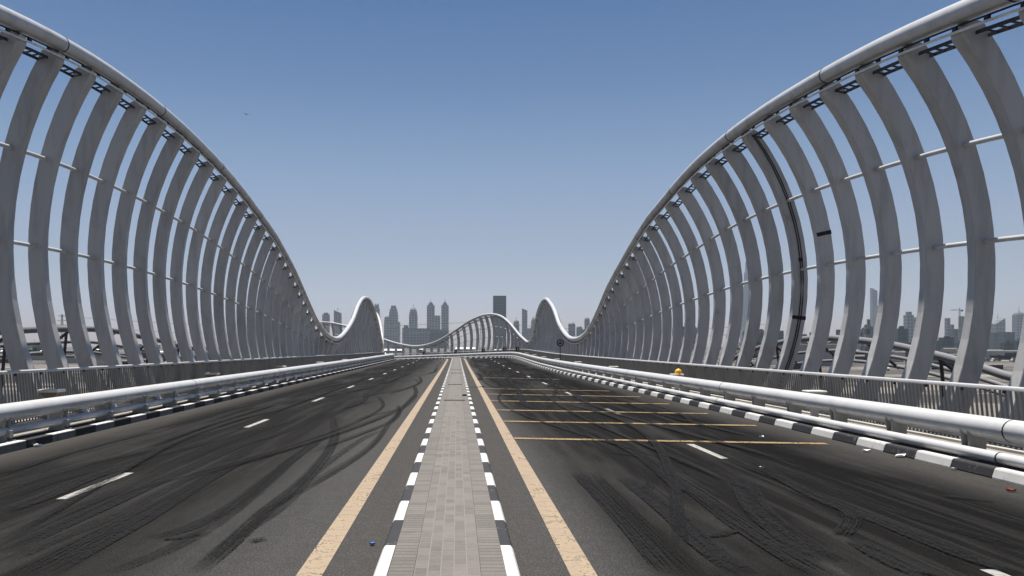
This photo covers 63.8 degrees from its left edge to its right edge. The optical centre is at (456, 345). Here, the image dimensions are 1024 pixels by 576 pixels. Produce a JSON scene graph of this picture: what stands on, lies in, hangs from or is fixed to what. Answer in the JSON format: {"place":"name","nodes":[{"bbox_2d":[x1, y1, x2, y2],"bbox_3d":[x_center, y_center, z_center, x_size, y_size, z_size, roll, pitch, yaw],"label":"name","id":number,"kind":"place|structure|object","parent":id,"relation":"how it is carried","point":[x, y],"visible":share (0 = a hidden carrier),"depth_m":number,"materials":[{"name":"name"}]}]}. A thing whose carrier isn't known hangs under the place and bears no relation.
{"place":"outdoors","nodes":[
{"label":"outdoors","id":0,"kind":"place"},
{"bbox_2d":[0,326,208,388],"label":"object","id":1,"kind":"object","parent":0,"point":[33,329],"visible":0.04,"depth_m":25.36,"materials":[{"name":"paint"}]},
{"bbox_2d":[205,373,219,376],"bbox_3d":[-8.950,1.360,30.000,0.440,0.724,0.380,0,0,0],"label":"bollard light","id":2,"kind":"object","parent":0,"point":[212,374],"visible":0.42,"depth_m":29.83,"materials":[{"name":"grey metal"}]},
{"bbox_2d":[322,313,329,338],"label":"tower","id":3,"kind":"structure","parent":0,"point":[325,317],"depth_m":3400.00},
{"bbox_2d":[334,309,341,336],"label":"tower","id":4,"kind":"structure","parent":0,"point":[337,317],"depth_m":3400.00,"materials":[{"name":"metal"}]},
{"bbox_2d":[374,303,379,315],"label":"tower","id":5,"kind":"structure","parent":0,"point":[377,309],"depth_m":3504.82,"materials":[{"name":"stone"}]},
{"bbox_2d":[402,325,409,347],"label":"tower","id":6,"kind":"structure","parent":0,"point":[406,336],"depth_m":3000.00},
{"bbox_2d":[409,305,417,327],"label":"tower","id":7,"kind":"structure","parent":0,"point":[413,319],"depth_m":3450.00,"materials":[{"name":"stone"}]},
{"bbox_2d":[410,328,430,347],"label":"building","id":8,"kind":"structure","parent":0,"point":[422,337],"depth_m":3100.00,"materials":[{"name":"grey concrete"}]},
{"bbox_2d":[427,301,434,329],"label":"tower","id":9,"kind":"structure","parent":0,"point":[431,315],"depth_m":3500.00,"materials":[{"name":"stone"}]},
{"bbox_2d":[435,316,439,329],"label":"tower","id":10,"kind":"structure","parent":0,"point":[437,322],"depth_m":3600.00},
{"bbox_2d":[430,330,448,347],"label":"tower","id":11,"kind":"structure","parent":0,"point":[435,335],"depth_m":2900.00,"materials":[{"name":"grey glass"}]},
{"bbox_2d":[441,301,448,329],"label":"tower","id":12,"kind":"structure","parent":0,"point":[445,314],"depth_m":3500.00,"materials":[{"name":"stone"}]},
{"bbox_2d":[387,357,506,575],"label":"median paving","id":13,"kind":"structure","parent":0,"point":[448,528],"depth_m":8.54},
{"bbox_2d":[493,296,505,348],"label":"tower","id":14,"kind":"structure","parent":0,"point":[499,305],"depth_m":2500.00,"materials":[{"name":"grey glass"}]},
{"bbox_2d":[0,358,1023,575],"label":"road","id":15,"kind":"structure","parent":0,"point":[311,478],"depth_m":10.40,"materials":[{"name":"grey asphalt"}]},
{"bbox_2d":[0,358,395,454],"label":"kerb","id":16,"kind":"structure","parent":15,"relation":"on","point":[13,446],"depth_m":19.64,"materials":[{"name":"white paint"}]},
{"bbox_2d":[373,357,519,575],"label":"median kerb","id":17,"kind":"structure","parent":15,"relation":"on","point":[508,555],"depth_m":8.62,"materials":[{"name":"white paint"}]},
{"bbox_2d":[469,357,1023,485],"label":"kerb","id":18,"kind":"structure","parent":15,"relation":"on","point":[999,473],"depth_m":15.38,"materials":[{"name":"white paint"}]},
{"bbox_2d":[895,454,905,456],"bbox_3d":[7.363,1.818,13.609,0.170,0.046,0.115,0,0,-31],"label":"paper scrap","id":19,"kind":"object","parent":15,"relation":"on","point":[900,455],"visible":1,"depth_m":13.58,"materials":[{"name":"white paper"}]},
{"bbox_2d":[0,347,1023,448],"bbox_3d":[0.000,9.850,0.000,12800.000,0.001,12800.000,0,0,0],"label":"ground","id":20,"kind":"structure","parent":0,"point":[858,368],"depth_m":289.22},
{"bbox_2d":[31,356,44,359],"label":"site hoarding","id":21,"kind":"object","parent":20,"relation":"on","point":[37,357],"visible":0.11,"depth_m":552.22,"materials":[{"name":"metal"}]},
{"bbox_2d":[57,314,65,339],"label":"pylon","id":22,"kind":"object","parent":20,"relation":"on","point":[61,315],"visible":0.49,"depth_m":1099.84,"materials":[{"name":"metal"}]},
{"bbox_2d":[66,358,76,362],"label":"site hoarding","id":23,"kind":"object","parent":20,"relation":"on","point":[71,360],"visible":0.27,"depth_m":454.28,"materials":[{"name":"metal"}]},
{"bbox_2d":[96,360,104,365],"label":"site hoarding","id":24,"kind":"object","parent":20,"relation":"on","point":[100,363],"visible":0.17,"depth_m":401.76,"materials":[{"name":"metal"}]},
{"bbox_2d":[384,315,388,347],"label":"tower","id":25,"kind":"structure","parent":20,"relation":"on","point":[386,327],"depth_m":3480.00,"materials":[{"name":"stone"}]},
{"bbox_2d":[384,349,401,352],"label":"site shed","id":26,"kind":"structure","parent":20,"relation":"on","point":[393,350],"depth_m":1130.58,"materials":[{"name":"metal"}]},
{"bbox_2d":[389,304,397,347],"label":"tower","id":27,"kind":"structure","parent":20,"relation":"on","point":[393,316],"depth_m":3490.00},
{"bbox_2d":[398,322,399,342],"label":"tower","id":28,"kind":"structure","parent":20,"relation":"on","point":[398,332],"depth_m":3504.28,"materials":[{"name":"stone"}]},
{"bbox_2d":[456,347,474,353],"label":"site shed","id":29,"kind":"structure","parent":20,"relation":"on","point":[467,348],"depth_m":958.76,"materials":[{"name":"metal"}]},
{"bbox_2d":[11,357,1023,477],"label":"bridge deck","id":30,"kind":"structure","parent":20,"relation":"on","point":[958,440],"depth_m":18.09,"materials":[{"name":"concrete"}]},
{"bbox_2d":[0,4,383,447],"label":"wave arch","id":31,"kind":"structure","parent":30,"relation":"on","point":[282,324],"depth_m":26.12,"materials":[{"name":"paint"}]},
{"bbox_2d":[0,352,384,423],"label":"parapet railing","id":32,"kind":"object","parent":30,"relation":"on","point":[183,371],"visible":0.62,"depth_m":24.95,"materials":[{"name":"metal"}]},
{"bbox_2d":[0,360,386,443],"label":"walkway","id":33,"kind":"structure","parent":30,"relation":"on","point":[28,434],"depth_m":18.98,"materials":[{"name":"grey concrete"}]},
{"bbox_2d":[38,389,65,418],"bbox_3d":[-8.950,1.341,18.100,0.440,0.762,0.380,0,0,0],"label":"bollard light","id":34,"kind":"object","parent":33,"relation":"on","point":[48,393],"visible":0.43,"depth_m":17.96,"materials":[{"name":"grey metal"}]},
{"bbox_2d":[0,354,394,442],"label":"guard rail","id":35,"kind":"object","parent":33,"relation":"on","point":[56,409],"visible":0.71,"depth_m":20.80,"materials":[{"name":"metal"}]},
{"bbox_2d":[315,0,1023,457],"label":"wave arch","id":36,"kind":"structure","parent":30,"relation":"on","point":[627,322],"depth_m":21.22,"materials":[{"name":"paint"}]},
{"bbox_2d":[394,349,1023,449],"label":"parapet railing","id":37,"kind":"object","parent":30,"relation":"on","point":[719,373],"visible":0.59,"depth_m":19.82,"materials":[{"name":"metal"}]},
{"bbox_2d":[516,357,1023,471],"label":"walkway","id":38,"kind":"structure","parent":30,"relation":"attached to","point":[948,454],"depth_m":15.70,"materials":[{"name":"grey concrete"}]},
{"bbox_2d":[557,339,563,359],"bbox_3d":[8.069,0.609,64.029,0.570,2.229,0.106,0,0,0],"label":"road sign","id":39,"kind":"object","parent":38,"relation":"on","point":[560,342],"visible":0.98,"depth_m":63.99,"materials":[{"name":"grey metal"}]},
{"bbox_2d":[670,374,683,390],"bbox_3d":[8.213,1.392,30.600,0.440,0.674,0.380,0,0,0],"label":"bollard light","id":40,"kind":"object","parent":38,"relation":"on","point":[676,387],"visible":0.35,"depth_m":30.52,"materials":[{"name":"white metal"}]},
{"bbox_2d":[674,368,682,373],"bbox_3d":[8.262,0.950,30.580,0.330,0.208,0.330,0,0,0],"label":"hard hat","id":41,"kind":"object","parent":40,"relation":"on","point":[678,371],"visible":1,"depth_m":30.49,"materials":[{"name":"yellow plastic"}]},
{"bbox_2d":[394,352,1023,468],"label":"guard rail","id":42,"kind":"object","parent":38,"relation":"on","point":[975,432],"visible":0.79,"depth_m":16.37,"materials":[{"name":"metal"}]},
{"bbox_2d":[802,390,826,416],"bbox_3d":[8.401,1.390,19.250,0.440,0.674,0.380,0,0,0],"label":"bollard light","id":43,"kind":"object","parent":38,"relation":"on","point":[814,412],"visible":0.33,"depth_m":19.18,"materials":[{"name":"white metal"}]},
{"bbox_2d":[692,326,696,350],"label":"city block","id":44,"kind":"structure","parent":20,"relation":"on","point":[694,338],"depth_m":1463.56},
{"bbox_2d":[757,329,763,345],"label":"city block","id":45,"kind":"structure","parent":20,"relation":"on","point":[760,336],"depth_m":1445.88,"materials":[{"name":"grey glass"}]},
{"bbox_2d":[778,331,783,339],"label":"city block","id":46,"kind":"structure","parent":20,"relation":"on","point":[781,335],"depth_m":1516.98,"materials":[{"name":"grey glass"}]},
{"bbox_2d":[792,365,800,369],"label":"site hoarding","id":47,"kind":"object","parent":20,"relation":"on","point":[796,367],"visible":0.11,"depth_m":335.98,"materials":[{"name":"metal"}]},
{"bbox_2d":[771,344,836,365],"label":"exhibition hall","id":48,"kind":"structure","parent":20,"relation":"on","point":[803,347],"depth_m":394.00,"materials":[{"name":"grey concrete"}]},
{"bbox_2d":[855,356,867,359],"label":"site hoarding","id":49,"kind":"object","parent":20,"relation":"on","point":[858,357],"visible":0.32,"depth_m":534.67,"materials":[{"name":"metal"}]},
{"bbox_2d":[860,329,863,350],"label":"city block","id":50,"kind":"structure","parent":20,"relation":"on","point":[862,333],"depth_m":1256.27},
{"bbox_2d":[864,319,872,351],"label":"city block","id":51,"kind":"structure","parent":20,"relation":"on","point":[868,330],"depth_m":1029.62,"materials":[{"name":"grey concrete"}]},
{"bbox_2d":[890,359,903,361],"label":"site hoarding","id":52,"kind":"object","parent":20,"relation":"on","point":[895,360],"visible":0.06,"depth_m":483.39,"materials":[{"name":"metal"}]},
{"bbox_2d":[893,351,904,356],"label":"site shed","id":53,"kind":"structure","parent":20,"relation":"on","point":[899,353],"depth_m":559.56,"materials":[{"name":"metal"}]},
{"bbox_2d":[894,326,907,350],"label":"city block","id":54,"kind":"structure","parent":20,"relation":"on","point":[901,336],"depth_m":1446.15,"materials":[{"name":"grey glass"}]},
{"bbox_2d":[931,362,953,369],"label":"site hoarding","id":55,"kind":"object","parent":20,"relation":"on","point":[949,363],"visible":0.11,"depth_m":337.49,"materials":[{"name":"metal"}]},
{"bbox_2d":[938,336,953,351],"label":"city block","id":56,"kind":"structure","parent":20,"relation":"on","point":[945,341],"depth_m":1144.60,"materials":[{"name":"grey glass"}]},
{"bbox_2d":[945,318,949,336],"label":"tower","id":57,"kind":"structure","parent":20,"relation":"on","point":[947,326],"depth_m":2700.00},
{"bbox_2d":[940,348,957,353],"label":"site shed","id":58,"kind":"structure","parent":20,"relation":"on","point":[948,350],"depth_m":991.95,"materials":[{"name":"metal"}]},
{"bbox_2d":[953,308,962,342],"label":"tower crane","id":59,"kind":"object","parent":20,"relation":"on","point":[960,311],"visible":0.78,"depth_m":1448.94,"materials":[{"name":"metal"}]},
{"bbox_2d":[986,349,1004,356],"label":"site shed","id":60,"kind":"structure","parent":20,"relation":"on","point":[994,352],"depth_m":667.15,"materials":[{"name":"metal"}]},
{"bbox_2d":[989,365,1002,368],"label":"site hoarding","id":61,"kind":"object","parent":20,"relation":"on","point":[999,366],"visible":0.51,"depth_m":337.93,"materials":[{"name":"metal"}]},
{"bbox_2d":[991,356,1010,359],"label":"site hoarding","id":62,"kind":"object","parent":20,"relation":"on","point":[1004,357],"visible":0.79,"depth_m":571.83,"materials":[{"name":"metal"}]},
{"bbox_2d":[1000,341,1014,349],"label":"city block","id":63,"kind":"structure","parent":20,"relation":"on","point":[1006,345],"depth_m":1122.60,"materials":[{"name":"grey glass"}]},
{"bbox_2d":[1004,350,1017,352],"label":"site shed","id":64,"kind":"structure","parent":20,"relation":"on","point":[1010,351],"depth_m":898.50,"materials":[{"name":"metal"}]},
{"bbox_2d":[1012,338,1019,349],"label":"city block","id":65,"kind":"structure","parent":20,"relation":"on","point":[1017,343],"depth_m":1317.51,"materials":[{"name":"grey glass"}]},
{"bbox_2d":[0,0,1023,346],"label":"sky","id":66,"kind":"structure","parent":0,"point":[463,154],"materials":[{"name":"blue"}]},
{"bbox_2d":[513,318,518,348],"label":"tower","id":67,"kind":"structure","parent":0,"point":[516,322],"depth_m":2600.00,"materials":[{"name":"concrete"}]},
{"bbox_2d":[522,309,526,339],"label":"tower","id":68,"kind":"structure","parent":0,"point":[524,322],"depth_m":3300.00,"materials":[{"name":"grey glass"}]},
{"bbox_2d":[527,328,531,340],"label":"tower","id":69,"kind":"structure","parent":0,"point":[529,330],"depth_m":3300.00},
{"bbox_2d":[530,317,534,330],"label":"tower","id":70,"kind":"structure","parent":0,"point":[532,321],"depth_m":3402.03,"materials":[{"name":"stone"}]},
{"bbox_2d":[568,322,574,336],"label":"tower","id":71,"kind":"structure","parent":0,"point":[571,331],"depth_m":3000.00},
{"bbox_2d":[576,326,581,341],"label":"tower","id":72,"kind":"structure","parent":0,"point":[578,328],"depth_m":3000.00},
{"bbox_2d":[584,317,589,328],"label":"tower","id":73,"kind":"structure","parent":0,"point":[586,322],"depth_m":3200.00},
{"bbox_2d":[740,262,748,346],"bbox_3d":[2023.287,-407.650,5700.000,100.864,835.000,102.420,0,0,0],"label":"needle tower","id":74,"kind":"structure","parent":0,"point":[745,300],"depth_m":5677.97,"materials":[{"name":"metal"}]},
{"bbox_2d":[733,335,1011,422],"bbox_3d":[12.439,2.633,38.001,1.078,5.983,72.005,0,0,0],"label":"wave rail","id":75,"kind":"object","parent":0,"point":[941,357],"visible":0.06,"depth_m":21.86,"materials":[{"name":"metal"}]},
{"bbox_2d":[870,288,876,325],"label":"tower","id":76,"kind":"structure","parent":0,"point":[873,297],"depth_m":3800.00,"materials":[{"name":"grey glass"}]},
{"bbox_2d":[873,306,877,333],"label":"tower","id":77,"kind":"structure","parent":0,"point":[875,309],"depth_m":3625.34,"materials":[{"name":"metal"}]},
{"bbox_2d":[903,312,913,342],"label":"tower","id":78,"kind":"structure","parent":0,"point":[908,320],"depth_m":2700.00,"materials":[{"name":"grey concrete"}]},
{"bbox_2d":[950,329,957,342],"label":"tower","id":79,"kind":"structure","parent":0,"point":[954,333],"depth_m":2300.00,"materials":[{"name":"grey glass"}]},
{"bbox_2d":[958,316,963,340],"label":"tower","id":80,"kind":"structure","parent":0,"point":[962,319],"depth_m":1500.00,"materials":[{"name":"grey"}]},
{"bbox_2d":[989,333,997,348],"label":"tower","id":81,"kind":"structure","parent":0,"point":[993,341],"depth_m":2003.95,"materials":[{"name":"grey glass"}]},
{"bbox_2d":[990,316,1004,332],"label":"tower","id":82,"kind":"structure","parent":0,"point":[998,325],"depth_m":3000.00,"materials":[{"name":"metal"}]},
{"bbox_2d":[998,332,1014,348],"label":"tower","id":83,"kind":"structure","parent":0,"point":[1003,337],"depth_m":1900.00,"materials":[{"name":"grey glass"}]},
{"bbox_2d":[1012,311,1023,339],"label":"tower","id":84,"kind":"structure","parent":0,"point":[1017,319],"depth_m":3203.11,"materials":[{"name":"metal"}]}
]}

